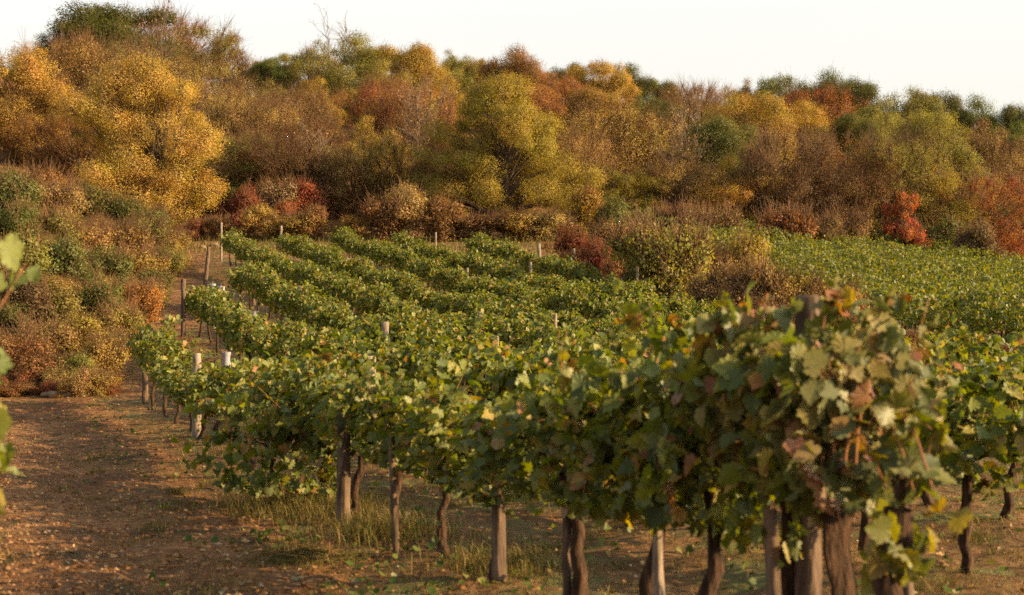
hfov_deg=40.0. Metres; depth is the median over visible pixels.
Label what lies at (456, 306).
grape vine
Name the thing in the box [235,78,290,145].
ash tree
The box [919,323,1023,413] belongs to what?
grape vine
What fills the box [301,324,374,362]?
grape vine
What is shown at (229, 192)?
ash tree
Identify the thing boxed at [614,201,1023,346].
vineyard rows
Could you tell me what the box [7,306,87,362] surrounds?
rust shrub
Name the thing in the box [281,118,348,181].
bare tree
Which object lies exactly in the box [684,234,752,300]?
rust shrub
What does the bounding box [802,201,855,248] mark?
green shrub
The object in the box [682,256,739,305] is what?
rust shrub
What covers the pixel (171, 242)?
tangled shrub
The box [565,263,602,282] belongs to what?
grape vine
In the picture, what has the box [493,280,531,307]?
grape vine
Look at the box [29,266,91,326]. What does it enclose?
leafy shrub
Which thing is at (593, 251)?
red shrub
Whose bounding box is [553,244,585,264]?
rust shrub
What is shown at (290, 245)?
grape vine
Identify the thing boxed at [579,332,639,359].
grape vine
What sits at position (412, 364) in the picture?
grape vine
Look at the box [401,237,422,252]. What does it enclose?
grape vine
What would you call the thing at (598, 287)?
grape vine
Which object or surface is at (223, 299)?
grape vine
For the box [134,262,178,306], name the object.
green shrub
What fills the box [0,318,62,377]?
rust shrub
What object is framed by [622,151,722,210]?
thicket tree
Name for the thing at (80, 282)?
tangled shrub
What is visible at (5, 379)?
tangled shrub
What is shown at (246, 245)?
grape vine
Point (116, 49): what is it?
thicket tree
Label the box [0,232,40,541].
grape vine
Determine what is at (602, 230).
rust shrub
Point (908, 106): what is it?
oak tree
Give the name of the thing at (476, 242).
grape vine
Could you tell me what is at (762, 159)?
thicket tree
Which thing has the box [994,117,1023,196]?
oak tree
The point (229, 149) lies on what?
thicket tree
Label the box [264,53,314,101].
oak tree
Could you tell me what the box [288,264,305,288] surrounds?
grape vine
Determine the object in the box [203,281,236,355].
grape vine
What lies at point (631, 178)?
ash tree
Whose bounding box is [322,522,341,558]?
dead twig
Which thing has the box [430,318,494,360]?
grape vine
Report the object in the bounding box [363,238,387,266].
grape vine
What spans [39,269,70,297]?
tangled shrub
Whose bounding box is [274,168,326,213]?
red shrub
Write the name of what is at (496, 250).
grape vine
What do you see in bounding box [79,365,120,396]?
tangled shrub
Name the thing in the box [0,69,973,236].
forest hill
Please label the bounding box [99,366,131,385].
tangled shrub
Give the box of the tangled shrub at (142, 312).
[117,302,149,325]
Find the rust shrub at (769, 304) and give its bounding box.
[746,281,794,320]
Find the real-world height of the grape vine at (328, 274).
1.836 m
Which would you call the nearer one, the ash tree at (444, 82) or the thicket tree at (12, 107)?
the thicket tree at (12, 107)
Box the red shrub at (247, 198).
[211,176,265,236]
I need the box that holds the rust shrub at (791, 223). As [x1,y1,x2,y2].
[746,190,825,244]
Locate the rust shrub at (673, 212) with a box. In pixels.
[648,188,701,229]
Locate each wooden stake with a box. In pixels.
[203,247,210,286]
[388,437,399,554]
[561,516,571,594]
[636,266,638,280]
[652,530,664,594]
[762,509,780,594]
[896,419,913,594]
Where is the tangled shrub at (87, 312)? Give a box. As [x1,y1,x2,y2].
[76,307,101,331]
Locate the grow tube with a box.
[222,350,230,366]
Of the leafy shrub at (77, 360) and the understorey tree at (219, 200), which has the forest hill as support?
the understorey tree at (219, 200)
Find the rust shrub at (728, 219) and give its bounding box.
[675,188,746,241]
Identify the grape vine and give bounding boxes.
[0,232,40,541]
[125,313,182,409]
[138,327,198,416]
[147,345,210,423]
[161,363,220,431]
[165,366,207,439]
[171,372,357,502]
[176,356,241,443]
[180,284,217,336]
[186,357,275,452]
[187,284,223,345]
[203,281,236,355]
[205,351,282,466]
[208,291,247,355]
[215,300,258,364]
[218,226,241,266]
[223,348,312,476]
[225,261,249,307]
[226,231,247,269]
[227,312,270,364]
[231,236,242,264]
[235,237,257,267]
[235,256,268,311]
[239,262,278,314]
[243,246,260,265]
[246,244,275,263]
[247,315,280,360]
[249,267,288,324]
[253,332,295,368]
[253,346,346,482]
[258,344,368,496]
[259,249,276,263]
[262,251,295,269]
[264,284,290,327]
[266,317,312,358]
[267,250,301,283]
[271,280,298,319]
[272,231,298,255]
[277,279,323,331]
[278,258,305,284]
[284,236,301,261]
[287,341,322,368]
[288,233,312,258]
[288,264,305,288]
[289,257,329,284]
[293,336,432,515]
[297,239,321,260]
[297,291,328,327]
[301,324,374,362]
[303,265,336,297]
[305,243,323,264]
[305,293,346,333]
[310,357,471,533]
[313,243,337,267]
[315,269,345,303]
[321,246,343,271]
[321,269,356,304]
[321,299,359,332]
[329,226,354,248]
[329,257,350,273]
[331,339,370,378]
[334,274,371,315]
[336,257,367,277]
[336,316,375,338]
[337,231,358,259]
[345,236,363,257]
[348,291,371,317]
[349,254,374,288]
[353,310,393,344]
[354,264,386,287]
[354,329,426,378]
[356,239,373,256]
[356,281,406,318]
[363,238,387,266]
[363,268,400,285]
[366,295,418,318]
[367,366,504,557]
[368,308,404,346]
[370,242,397,267]
[376,325,464,384]
[381,242,402,269]
[381,268,408,294]
[386,296,422,323]
[387,271,430,300]
[390,229,414,249]
[390,379,585,581]
[391,244,418,278]
[391,304,441,351]
[400,256,430,278]
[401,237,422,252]
[403,281,433,306]
[408,254,446,290]
[410,241,430,253]
[413,308,438,329]
[413,357,493,398]
[414,244,445,258]
[414,289,449,312]
[416,315,466,350]
[425,266,451,291]
[427,291,459,314]
[428,306,489,340]
[428,311,448,328]
[429,245,452,265]
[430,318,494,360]
[433,288,485,314]
[433,324,545,410]
[437,263,470,294]
[438,249,467,269]
[446,251,472,272]
[450,276,477,296]
[452,289,505,317]
[460,246,494,276]
[461,232,491,256]
[461,302,508,342]
[462,347,641,594]
[467,272,494,297]
[467,332,531,364]
[470,309,535,347]
[476,255,504,279]
[478,238,501,257]
[480,276,514,303]
[483,300,514,321]
[484,236,512,266]
[484,255,523,282]
[488,292,542,322]
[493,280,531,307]
[498,312,559,349]
[498,322,774,594]
[500,341,586,399]
[501,239,526,265]
[501,270,537,288]
[509,283,554,312]
[512,346,553,362]
[513,308,551,331]
[514,250,538,272]
[516,332,598,363]
[519,273,551,289]
[519,321,593,353]
[521,253,550,275]
[523,288,563,321]
[530,274,570,295]
[533,250,573,279]
[535,308,582,329]
[535,329,628,396]
[549,276,580,290]
[551,281,592,316]
[552,254,589,283]
[561,315,601,339]
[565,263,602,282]
[565,289,614,325]
[569,278,874,594]
[570,277,606,306]
[574,328,693,381]
[579,275,626,307]
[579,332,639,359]
[584,271,618,286]
[586,310,642,339]
[591,315,717,361]
[594,289,642,324]
[598,320,672,337]
[605,292,668,334]
[607,280,647,305]
[610,332,642,345]
[611,279,639,290]
[619,288,676,311]
[625,278,656,297]
[630,336,721,391]
[645,309,695,328]
[652,293,688,315]
[668,301,717,330]
[673,276,911,594]
[681,296,724,317]
[717,295,939,594]
[767,499,772,508]
[788,348,972,594]
[830,317,910,348]
[831,316,874,334]
[857,329,948,550]
[868,347,1023,574]
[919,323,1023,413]
[919,334,1013,505]
[931,316,1023,518]
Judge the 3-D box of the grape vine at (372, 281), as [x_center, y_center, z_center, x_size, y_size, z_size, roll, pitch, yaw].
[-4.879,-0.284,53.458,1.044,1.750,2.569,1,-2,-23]
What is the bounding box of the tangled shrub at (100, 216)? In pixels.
[83,209,113,228]
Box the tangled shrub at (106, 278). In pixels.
[82,266,118,286]
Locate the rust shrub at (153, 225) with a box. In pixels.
[123,202,177,242]
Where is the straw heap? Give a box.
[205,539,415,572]
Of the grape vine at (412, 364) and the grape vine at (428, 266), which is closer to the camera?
the grape vine at (412, 364)
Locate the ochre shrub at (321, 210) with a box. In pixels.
[290,199,340,240]
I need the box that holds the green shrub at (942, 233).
[920,210,964,255]
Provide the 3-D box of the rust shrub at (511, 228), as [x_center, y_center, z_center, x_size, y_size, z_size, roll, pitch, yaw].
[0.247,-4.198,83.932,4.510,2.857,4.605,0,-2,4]
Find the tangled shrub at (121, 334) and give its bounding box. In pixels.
[99,324,132,358]
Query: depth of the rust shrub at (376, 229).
83.35 m
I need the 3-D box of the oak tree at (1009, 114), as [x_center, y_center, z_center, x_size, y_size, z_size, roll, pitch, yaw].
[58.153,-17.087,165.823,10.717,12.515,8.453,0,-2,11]
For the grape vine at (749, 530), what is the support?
on the vineyard ground at (732, 582)
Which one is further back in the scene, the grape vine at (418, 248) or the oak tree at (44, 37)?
the oak tree at (44, 37)
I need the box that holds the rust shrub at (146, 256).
[108,234,173,280]
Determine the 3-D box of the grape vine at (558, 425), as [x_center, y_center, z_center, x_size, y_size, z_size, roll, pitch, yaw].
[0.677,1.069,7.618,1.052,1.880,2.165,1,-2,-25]
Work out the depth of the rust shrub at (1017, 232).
99.36 m
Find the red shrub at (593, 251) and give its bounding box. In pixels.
[572,227,612,276]
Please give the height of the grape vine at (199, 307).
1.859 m
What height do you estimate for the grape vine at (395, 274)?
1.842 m
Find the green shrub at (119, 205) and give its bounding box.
[100,191,155,227]
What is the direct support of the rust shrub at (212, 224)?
on the dirt track
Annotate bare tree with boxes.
[124,0,191,136]
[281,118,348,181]
[308,3,356,70]
[379,89,447,168]
[392,60,463,163]
[647,111,724,209]
[664,86,707,183]
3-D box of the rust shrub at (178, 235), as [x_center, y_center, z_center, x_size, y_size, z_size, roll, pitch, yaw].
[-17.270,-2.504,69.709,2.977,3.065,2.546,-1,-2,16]
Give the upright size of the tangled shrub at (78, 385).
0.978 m
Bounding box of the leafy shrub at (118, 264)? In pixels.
[82,235,138,299]
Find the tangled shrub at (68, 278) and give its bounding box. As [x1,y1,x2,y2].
[57,270,91,297]
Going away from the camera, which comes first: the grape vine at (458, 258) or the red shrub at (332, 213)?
the grape vine at (458, 258)
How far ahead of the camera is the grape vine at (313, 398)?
13.22 m
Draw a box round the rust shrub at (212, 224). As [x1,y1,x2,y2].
[196,210,235,239]
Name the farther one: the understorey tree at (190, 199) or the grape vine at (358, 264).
the understorey tree at (190, 199)
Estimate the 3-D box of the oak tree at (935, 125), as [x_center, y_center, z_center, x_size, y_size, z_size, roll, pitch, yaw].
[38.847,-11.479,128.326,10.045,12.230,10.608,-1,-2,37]
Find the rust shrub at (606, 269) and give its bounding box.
[599,254,626,282]
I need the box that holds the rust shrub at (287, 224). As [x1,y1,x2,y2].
[262,206,332,239]
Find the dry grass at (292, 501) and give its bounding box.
[0,351,1023,594]
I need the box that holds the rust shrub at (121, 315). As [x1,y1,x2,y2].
[89,291,152,350]
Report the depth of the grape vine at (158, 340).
26.37 m
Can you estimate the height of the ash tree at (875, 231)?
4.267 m
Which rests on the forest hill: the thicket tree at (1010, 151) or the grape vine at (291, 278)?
the thicket tree at (1010, 151)
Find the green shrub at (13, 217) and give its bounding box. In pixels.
[0,189,52,245]
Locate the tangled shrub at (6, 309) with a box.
[0,298,30,334]
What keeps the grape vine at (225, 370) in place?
on the vineyard ground at (732, 582)
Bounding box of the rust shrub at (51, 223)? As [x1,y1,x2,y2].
[6,190,89,243]
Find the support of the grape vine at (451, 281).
on the vineyard ground at (732, 582)
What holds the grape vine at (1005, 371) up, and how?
on the vineyard ground at (732, 582)
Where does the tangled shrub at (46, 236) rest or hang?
on the bank ground
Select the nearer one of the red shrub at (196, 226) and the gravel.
the gravel
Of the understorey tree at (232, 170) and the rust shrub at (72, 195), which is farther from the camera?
the understorey tree at (232, 170)
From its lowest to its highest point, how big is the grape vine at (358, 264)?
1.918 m
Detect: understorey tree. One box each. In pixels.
[27,139,73,177]
[66,125,91,157]
[166,129,202,179]
[168,175,195,211]
[178,181,209,213]
[195,152,227,183]
[207,166,238,213]
[214,152,255,205]
[312,134,341,175]
[419,123,472,169]
[437,160,472,215]
[501,163,542,209]
[714,161,762,211]
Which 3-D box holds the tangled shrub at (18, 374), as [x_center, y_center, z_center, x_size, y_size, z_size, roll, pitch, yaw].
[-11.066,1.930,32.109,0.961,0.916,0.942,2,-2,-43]
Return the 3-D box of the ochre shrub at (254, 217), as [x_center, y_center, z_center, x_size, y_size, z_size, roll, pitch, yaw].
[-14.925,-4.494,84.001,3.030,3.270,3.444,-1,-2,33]
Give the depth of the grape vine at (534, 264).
60.55 m
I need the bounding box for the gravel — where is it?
[0,379,1023,594]
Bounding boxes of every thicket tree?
[0,84,69,163]
[0,109,110,185]
[20,21,140,118]
[62,27,198,154]
[116,0,215,62]
[148,11,253,100]
[163,45,261,136]
[180,75,272,168]
[184,122,291,213]
[216,118,331,205]
[219,84,313,164]
[234,70,350,170]
[255,107,359,180]
[259,144,360,204]
[308,137,405,216]
[324,59,421,140]
[339,129,430,207]
[367,71,473,177]
[401,145,477,215]
[540,117,631,212]
[547,86,686,206]
[586,103,707,204]
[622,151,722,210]
[651,75,738,129]
[651,81,733,158]
[718,158,798,225]
[731,112,848,219]
[759,149,857,218]
[770,68,871,154]
[780,117,908,225]
[811,155,902,243]
[842,118,959,242]
[933,156,1023,256]
[952,123,1023,220]
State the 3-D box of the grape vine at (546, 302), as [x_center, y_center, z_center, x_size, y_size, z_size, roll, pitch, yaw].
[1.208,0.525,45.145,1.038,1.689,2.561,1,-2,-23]
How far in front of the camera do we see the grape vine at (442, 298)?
45.89 m
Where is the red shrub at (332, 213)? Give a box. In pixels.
[307,166,356,219]
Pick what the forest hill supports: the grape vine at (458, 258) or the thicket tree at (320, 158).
the thicket tree at (320, 158)
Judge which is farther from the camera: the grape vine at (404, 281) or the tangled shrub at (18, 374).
the grape vine at (404, 281)
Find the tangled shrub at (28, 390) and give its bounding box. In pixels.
[12,378,40,393]
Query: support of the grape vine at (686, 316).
on the vineyard ground at (732, 582)
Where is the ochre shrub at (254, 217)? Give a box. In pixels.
[235,197,282,240]
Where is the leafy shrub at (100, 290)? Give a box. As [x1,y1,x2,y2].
[62,265,130,323]
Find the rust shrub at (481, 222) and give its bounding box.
[449,207,506,240]
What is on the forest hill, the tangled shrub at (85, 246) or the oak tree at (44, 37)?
the oak tree at (44, 37)
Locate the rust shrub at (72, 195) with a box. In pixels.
[32,167,98,217]
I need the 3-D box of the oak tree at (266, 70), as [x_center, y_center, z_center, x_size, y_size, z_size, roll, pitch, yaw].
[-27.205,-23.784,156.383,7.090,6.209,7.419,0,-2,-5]
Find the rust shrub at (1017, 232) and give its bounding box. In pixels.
[994,208,1023,258]
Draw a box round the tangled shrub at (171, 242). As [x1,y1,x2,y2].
[156,234,196,274]
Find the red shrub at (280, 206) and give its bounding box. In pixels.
[266,194,298,237]
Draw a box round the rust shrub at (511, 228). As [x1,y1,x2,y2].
[489,204,547,241]
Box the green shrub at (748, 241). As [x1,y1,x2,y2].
[710,210,777,276]
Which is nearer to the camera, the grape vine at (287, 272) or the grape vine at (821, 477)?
the grape vine at (821, 477)
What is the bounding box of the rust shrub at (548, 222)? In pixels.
[515,202,583,241]
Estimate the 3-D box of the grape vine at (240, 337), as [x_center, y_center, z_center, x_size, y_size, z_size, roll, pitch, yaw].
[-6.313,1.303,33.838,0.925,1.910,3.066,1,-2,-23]
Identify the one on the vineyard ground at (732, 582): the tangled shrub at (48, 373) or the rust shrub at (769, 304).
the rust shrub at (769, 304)
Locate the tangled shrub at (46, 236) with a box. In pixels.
[37,230,62,246]
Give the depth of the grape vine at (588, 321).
35.39 m
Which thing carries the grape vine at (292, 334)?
on the vineyard ground at (732, 582)
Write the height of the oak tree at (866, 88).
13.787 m
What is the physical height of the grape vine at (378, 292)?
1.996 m
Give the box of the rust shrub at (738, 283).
[708,240,798,310]
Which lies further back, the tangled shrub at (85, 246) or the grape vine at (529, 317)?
the tangled shrub at (85, 246)
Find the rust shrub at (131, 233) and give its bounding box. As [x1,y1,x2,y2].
[83,209,161,258]
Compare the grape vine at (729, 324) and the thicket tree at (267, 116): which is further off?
the thicket tree at (267, 116)
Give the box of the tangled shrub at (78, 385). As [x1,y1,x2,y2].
[66,363,107,396]
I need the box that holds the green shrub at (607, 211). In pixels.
[593,187,645,226]
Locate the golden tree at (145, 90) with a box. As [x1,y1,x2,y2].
[46,33,234,229]
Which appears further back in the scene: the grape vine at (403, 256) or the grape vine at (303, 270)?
the grape vine at (403, 256)
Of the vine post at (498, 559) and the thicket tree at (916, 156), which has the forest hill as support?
the thicket tree at (916, 156)
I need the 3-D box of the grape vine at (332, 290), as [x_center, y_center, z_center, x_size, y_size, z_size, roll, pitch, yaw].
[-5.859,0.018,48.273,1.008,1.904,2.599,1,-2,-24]
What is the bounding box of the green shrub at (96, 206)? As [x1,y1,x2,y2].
[71,174,121,223]
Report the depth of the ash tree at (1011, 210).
105.39 m
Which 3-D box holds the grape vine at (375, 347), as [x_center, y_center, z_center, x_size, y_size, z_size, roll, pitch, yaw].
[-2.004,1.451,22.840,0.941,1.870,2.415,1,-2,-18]
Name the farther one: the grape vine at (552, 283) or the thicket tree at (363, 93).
the thicket tree at (363, 93)
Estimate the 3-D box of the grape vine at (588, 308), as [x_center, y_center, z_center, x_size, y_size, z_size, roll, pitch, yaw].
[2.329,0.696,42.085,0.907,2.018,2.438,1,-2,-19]
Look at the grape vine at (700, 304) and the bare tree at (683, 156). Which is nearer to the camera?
the grape vine at (700, 304)
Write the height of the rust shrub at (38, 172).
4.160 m
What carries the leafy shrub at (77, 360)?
on the dirt track
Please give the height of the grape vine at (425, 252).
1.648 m
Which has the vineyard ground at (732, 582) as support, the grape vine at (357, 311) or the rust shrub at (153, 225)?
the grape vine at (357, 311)
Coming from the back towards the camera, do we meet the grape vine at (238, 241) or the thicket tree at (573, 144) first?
the thicket tree at (573, 144)
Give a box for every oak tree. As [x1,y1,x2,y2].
[16,19,107,93]
[37,0,196,94]
[233,56,295,100]
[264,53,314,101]
[321,27,401,122]
[340,56,441,134]
[372,40,458,122]
[432,47,484,105]
[453,56,490,115]
[462,41,561,128]
[499,80,575,172]
[517,67,560,86]
[542,72,605,118]
[545,59,596,83]
[558,83,639,166]
[563,55,641,120]
[604,60,666,118]
[605,93,691,186]
[643,77,682,105]
[675,112,777,208]
[699,84,799,196]
[725,77,779,127]
[751,72,817,135]
[778,96,832,176]
[793,63,878,144]
[794,109,888,202]
[828,72,898,132]
[844,93,930,171]
[869,82,953,137]
[886,103,982,203]
[905,86,974,143]
[950,91,1008,141]
[984,101,1023,140]
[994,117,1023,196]
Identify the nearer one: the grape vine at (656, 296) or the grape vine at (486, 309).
the grape vine at (486, 309)
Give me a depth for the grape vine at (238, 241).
66.20 m
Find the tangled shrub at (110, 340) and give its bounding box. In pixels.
[83,333,126,354]
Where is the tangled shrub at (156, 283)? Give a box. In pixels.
[120,272,169,313]
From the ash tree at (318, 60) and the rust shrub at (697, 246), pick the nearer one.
the rust shrub at (697, 246)
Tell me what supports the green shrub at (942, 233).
on the forest hill
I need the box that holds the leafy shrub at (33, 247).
[0,223,58,280]
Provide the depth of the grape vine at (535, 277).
53.31 m
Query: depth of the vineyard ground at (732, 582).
12.23 m
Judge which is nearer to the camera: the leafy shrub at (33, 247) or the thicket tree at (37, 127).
the leafy shrub at (33, 247)
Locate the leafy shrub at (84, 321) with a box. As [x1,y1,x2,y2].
[39,306,115,358]
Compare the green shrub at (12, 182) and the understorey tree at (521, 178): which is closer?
the green shrub at (12, 182)
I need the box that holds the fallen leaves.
[0,324,1023,594]
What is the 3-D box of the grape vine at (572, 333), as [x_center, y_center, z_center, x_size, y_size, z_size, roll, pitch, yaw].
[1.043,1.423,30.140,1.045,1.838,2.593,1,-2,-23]
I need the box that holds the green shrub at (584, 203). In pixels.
[561,178,606,237]
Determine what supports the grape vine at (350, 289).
on the vineyard ground at (732, 582)
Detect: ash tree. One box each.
[163,46,207,116]
[197,30,269,95]
[201,157,270,216]
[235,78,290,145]
[282,38,345,104]
[289,68,348,135]
[329,78,358,126]
[375,116,418,175]
[431,73,476,135]
[435,175,479,212]
[557,160,638,221]
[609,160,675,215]
[716,78,753,118]
[844,205,888,240]
[871,158,996,245]
[904,128,1008,226]
[924,195,999,255]
[949,113,1023,216]
[988,196,1023,226]
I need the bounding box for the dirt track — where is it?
[0,234,391,594]
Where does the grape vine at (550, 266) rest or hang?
on the vineyard ground at (732, 582)
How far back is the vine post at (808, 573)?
6.22 m
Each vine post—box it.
[142,371,147,403]
[181,279,185,336]
[192,353,200,437]
[220,222,222,261]
[251,298,255,310]
[335,413,350,525]
[365,356,375,455]
[381,322,388,350]
[491,470,506,583]
[529,262,531,272]
[537,243,540,258]
[553,313,556,327]
[795,295,821,594]
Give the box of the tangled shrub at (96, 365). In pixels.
[88,356,102,372]
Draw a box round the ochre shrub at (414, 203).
[373,171,429,238]
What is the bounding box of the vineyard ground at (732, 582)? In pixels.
[90,234,1023,594]
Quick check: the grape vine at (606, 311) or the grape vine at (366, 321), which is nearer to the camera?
the grape vine at (366, 321)
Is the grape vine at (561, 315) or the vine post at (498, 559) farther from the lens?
the grape vine at (561, 315)
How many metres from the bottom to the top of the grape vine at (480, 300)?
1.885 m
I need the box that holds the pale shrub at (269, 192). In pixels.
[254,167,302,211]
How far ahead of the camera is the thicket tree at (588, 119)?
102.32 m
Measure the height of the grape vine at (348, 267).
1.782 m
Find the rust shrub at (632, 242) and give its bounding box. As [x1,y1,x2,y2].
[616,219,669,258]
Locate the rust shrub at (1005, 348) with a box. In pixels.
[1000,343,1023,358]
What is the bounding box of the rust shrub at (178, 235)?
[147,220,193,252]
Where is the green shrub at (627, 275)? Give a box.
[617,259,641,281]
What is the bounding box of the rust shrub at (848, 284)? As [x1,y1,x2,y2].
[793,262,873,325]
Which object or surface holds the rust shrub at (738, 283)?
on the vineyard ground at (732, 582)
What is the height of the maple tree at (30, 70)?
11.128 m
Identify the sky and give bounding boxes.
[0,0,1023,134]
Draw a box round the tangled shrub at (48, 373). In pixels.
[39,361,74,383]
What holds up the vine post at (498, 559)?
on the vineyard ground at (732, 582)
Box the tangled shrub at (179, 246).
[152,234,186,255]
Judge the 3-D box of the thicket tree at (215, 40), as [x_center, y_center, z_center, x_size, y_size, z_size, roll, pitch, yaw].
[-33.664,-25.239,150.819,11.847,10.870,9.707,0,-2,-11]
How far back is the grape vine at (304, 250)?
65.06 m
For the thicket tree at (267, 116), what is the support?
on the forest hill
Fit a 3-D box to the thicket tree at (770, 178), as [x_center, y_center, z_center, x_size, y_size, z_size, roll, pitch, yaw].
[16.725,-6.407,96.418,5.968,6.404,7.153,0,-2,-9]
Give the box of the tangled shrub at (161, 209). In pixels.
[134,199,173,226]
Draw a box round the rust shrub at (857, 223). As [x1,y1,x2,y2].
[812,192,879,246]
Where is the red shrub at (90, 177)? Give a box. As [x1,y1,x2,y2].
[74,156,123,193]
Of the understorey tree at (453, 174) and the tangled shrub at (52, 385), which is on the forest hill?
the understorey tree at (453, 174)
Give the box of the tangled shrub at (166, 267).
[153,243,184,275]
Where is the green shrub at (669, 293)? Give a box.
[641,257,691,302]
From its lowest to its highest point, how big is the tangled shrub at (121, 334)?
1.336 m
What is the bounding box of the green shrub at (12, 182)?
[0,151,47,212]
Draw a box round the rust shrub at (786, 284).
[752,246,837,322]
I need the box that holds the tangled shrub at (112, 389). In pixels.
[95,381,126,394]
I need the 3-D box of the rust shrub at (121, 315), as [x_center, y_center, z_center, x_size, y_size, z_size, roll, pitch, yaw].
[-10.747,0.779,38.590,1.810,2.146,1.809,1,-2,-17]
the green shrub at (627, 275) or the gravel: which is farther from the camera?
the green shrub at (627, 275)
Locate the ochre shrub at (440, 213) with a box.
[411,188,469,241]
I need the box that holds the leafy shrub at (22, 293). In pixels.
[0,264,60,335]
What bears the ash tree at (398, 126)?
on the forest hill
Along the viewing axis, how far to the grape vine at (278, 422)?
14.26 m
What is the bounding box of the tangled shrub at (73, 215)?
[57,209,85,229]
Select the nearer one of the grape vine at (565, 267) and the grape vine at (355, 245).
the grape vine at (565, 267)
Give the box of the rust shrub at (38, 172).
[7,154,75,209]
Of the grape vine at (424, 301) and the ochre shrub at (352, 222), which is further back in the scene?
the ochre shrub at (352, 222)
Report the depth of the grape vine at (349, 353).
24.59 m
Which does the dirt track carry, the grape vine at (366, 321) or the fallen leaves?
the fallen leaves
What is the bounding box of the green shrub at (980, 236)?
[945,209,1009,259]
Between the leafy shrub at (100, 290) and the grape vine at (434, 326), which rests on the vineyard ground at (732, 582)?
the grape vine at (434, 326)
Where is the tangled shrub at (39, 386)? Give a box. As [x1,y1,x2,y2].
[34,380,47,394]
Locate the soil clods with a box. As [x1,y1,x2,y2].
[0,395,485,594]
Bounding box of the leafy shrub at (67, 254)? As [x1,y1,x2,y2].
[29,221,107,285]
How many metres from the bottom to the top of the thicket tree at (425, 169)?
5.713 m
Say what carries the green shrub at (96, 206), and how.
on the bank ground
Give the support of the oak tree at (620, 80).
on the forest hill
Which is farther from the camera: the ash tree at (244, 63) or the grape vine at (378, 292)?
the ash tree at (244, 63)
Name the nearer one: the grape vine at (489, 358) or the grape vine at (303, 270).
the grape vine at (489, 358)
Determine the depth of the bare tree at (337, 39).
165.83 m
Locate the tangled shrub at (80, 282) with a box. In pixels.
[54,270,93,292]
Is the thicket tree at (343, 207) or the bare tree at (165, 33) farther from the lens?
the bare tree at (165, 33)
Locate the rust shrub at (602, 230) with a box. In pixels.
[582,210,654,261]
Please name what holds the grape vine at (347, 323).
on the vineyard ground at (732, 582)
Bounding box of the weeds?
[36,333,1023,594]
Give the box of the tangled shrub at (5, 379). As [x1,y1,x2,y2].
[0,373,15,397]
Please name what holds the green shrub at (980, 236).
on the forest hill
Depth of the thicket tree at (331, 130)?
102.94 m
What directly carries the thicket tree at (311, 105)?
on the forest hill
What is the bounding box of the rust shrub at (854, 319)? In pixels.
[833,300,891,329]
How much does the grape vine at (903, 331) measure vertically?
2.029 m
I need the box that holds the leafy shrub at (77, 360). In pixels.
[40,345,104,380]
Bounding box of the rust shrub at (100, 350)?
[73,322,132,380]
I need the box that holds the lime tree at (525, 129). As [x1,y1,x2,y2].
[401,67,613,217]
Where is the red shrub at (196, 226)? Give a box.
[174,213,209,240]
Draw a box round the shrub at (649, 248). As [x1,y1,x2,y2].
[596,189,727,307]
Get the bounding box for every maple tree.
[0,27,86,164]
[0,76,91,167]
[42,112,127,172]
[332,109,406,192]
[548,104,577,175]
[678,151,790,220]
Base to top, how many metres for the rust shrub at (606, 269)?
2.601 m
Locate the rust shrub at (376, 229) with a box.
[351,186,419,240]
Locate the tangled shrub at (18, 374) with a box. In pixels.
[7,363,40,393]
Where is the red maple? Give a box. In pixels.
[878,183,934,249]
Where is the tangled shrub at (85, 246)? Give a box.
[78,243,91,258]
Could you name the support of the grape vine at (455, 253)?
on the vineyard ground at (732, 582)
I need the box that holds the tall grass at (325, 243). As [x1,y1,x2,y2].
[2,214,1023,395]
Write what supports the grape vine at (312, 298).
on the vineyard ground at (732, 582)
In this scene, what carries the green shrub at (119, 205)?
on the bank ground
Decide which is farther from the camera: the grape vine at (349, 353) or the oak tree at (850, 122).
the oak tree at (850, 122)
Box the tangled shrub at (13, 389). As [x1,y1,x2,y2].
[0,375,34,397]
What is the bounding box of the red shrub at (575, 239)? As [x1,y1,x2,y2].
[540,215,587,257]
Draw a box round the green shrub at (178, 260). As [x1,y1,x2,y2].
[153,239,191,278]
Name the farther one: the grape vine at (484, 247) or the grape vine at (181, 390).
the grape vine at (484, 247)
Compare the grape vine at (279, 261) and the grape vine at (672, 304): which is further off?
the grape vine at (279, 261)
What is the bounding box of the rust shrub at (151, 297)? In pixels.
[113,273,171,322]
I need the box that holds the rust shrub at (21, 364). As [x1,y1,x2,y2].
[2,351,40,377]
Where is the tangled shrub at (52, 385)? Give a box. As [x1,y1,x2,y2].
[28,376,62,394]
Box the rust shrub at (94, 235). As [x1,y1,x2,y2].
[56,210,119,258]
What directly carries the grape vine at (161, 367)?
on the vineyard ground at (732, 582)
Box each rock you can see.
[40,390,63,397]
[62,392,75,397]
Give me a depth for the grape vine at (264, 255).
59.82 m
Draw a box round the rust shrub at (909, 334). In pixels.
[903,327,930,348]
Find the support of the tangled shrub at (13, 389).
on the dirt track
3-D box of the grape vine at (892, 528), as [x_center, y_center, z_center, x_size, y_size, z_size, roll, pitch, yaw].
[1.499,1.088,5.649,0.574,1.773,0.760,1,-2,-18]
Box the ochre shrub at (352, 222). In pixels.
[327,211,377,240]
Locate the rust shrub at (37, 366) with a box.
[11,344,78,381]
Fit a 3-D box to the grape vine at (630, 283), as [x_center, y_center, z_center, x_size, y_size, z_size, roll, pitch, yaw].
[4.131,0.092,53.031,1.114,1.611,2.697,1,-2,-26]
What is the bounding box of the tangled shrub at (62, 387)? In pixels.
[52,378,85,397]
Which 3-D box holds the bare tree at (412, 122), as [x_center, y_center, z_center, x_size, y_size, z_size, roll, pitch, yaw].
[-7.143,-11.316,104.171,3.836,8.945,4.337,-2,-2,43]
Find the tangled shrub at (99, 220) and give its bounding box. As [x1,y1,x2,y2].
[83,210,118,229]
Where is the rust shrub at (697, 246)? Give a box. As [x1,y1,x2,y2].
[660,221,726,296]

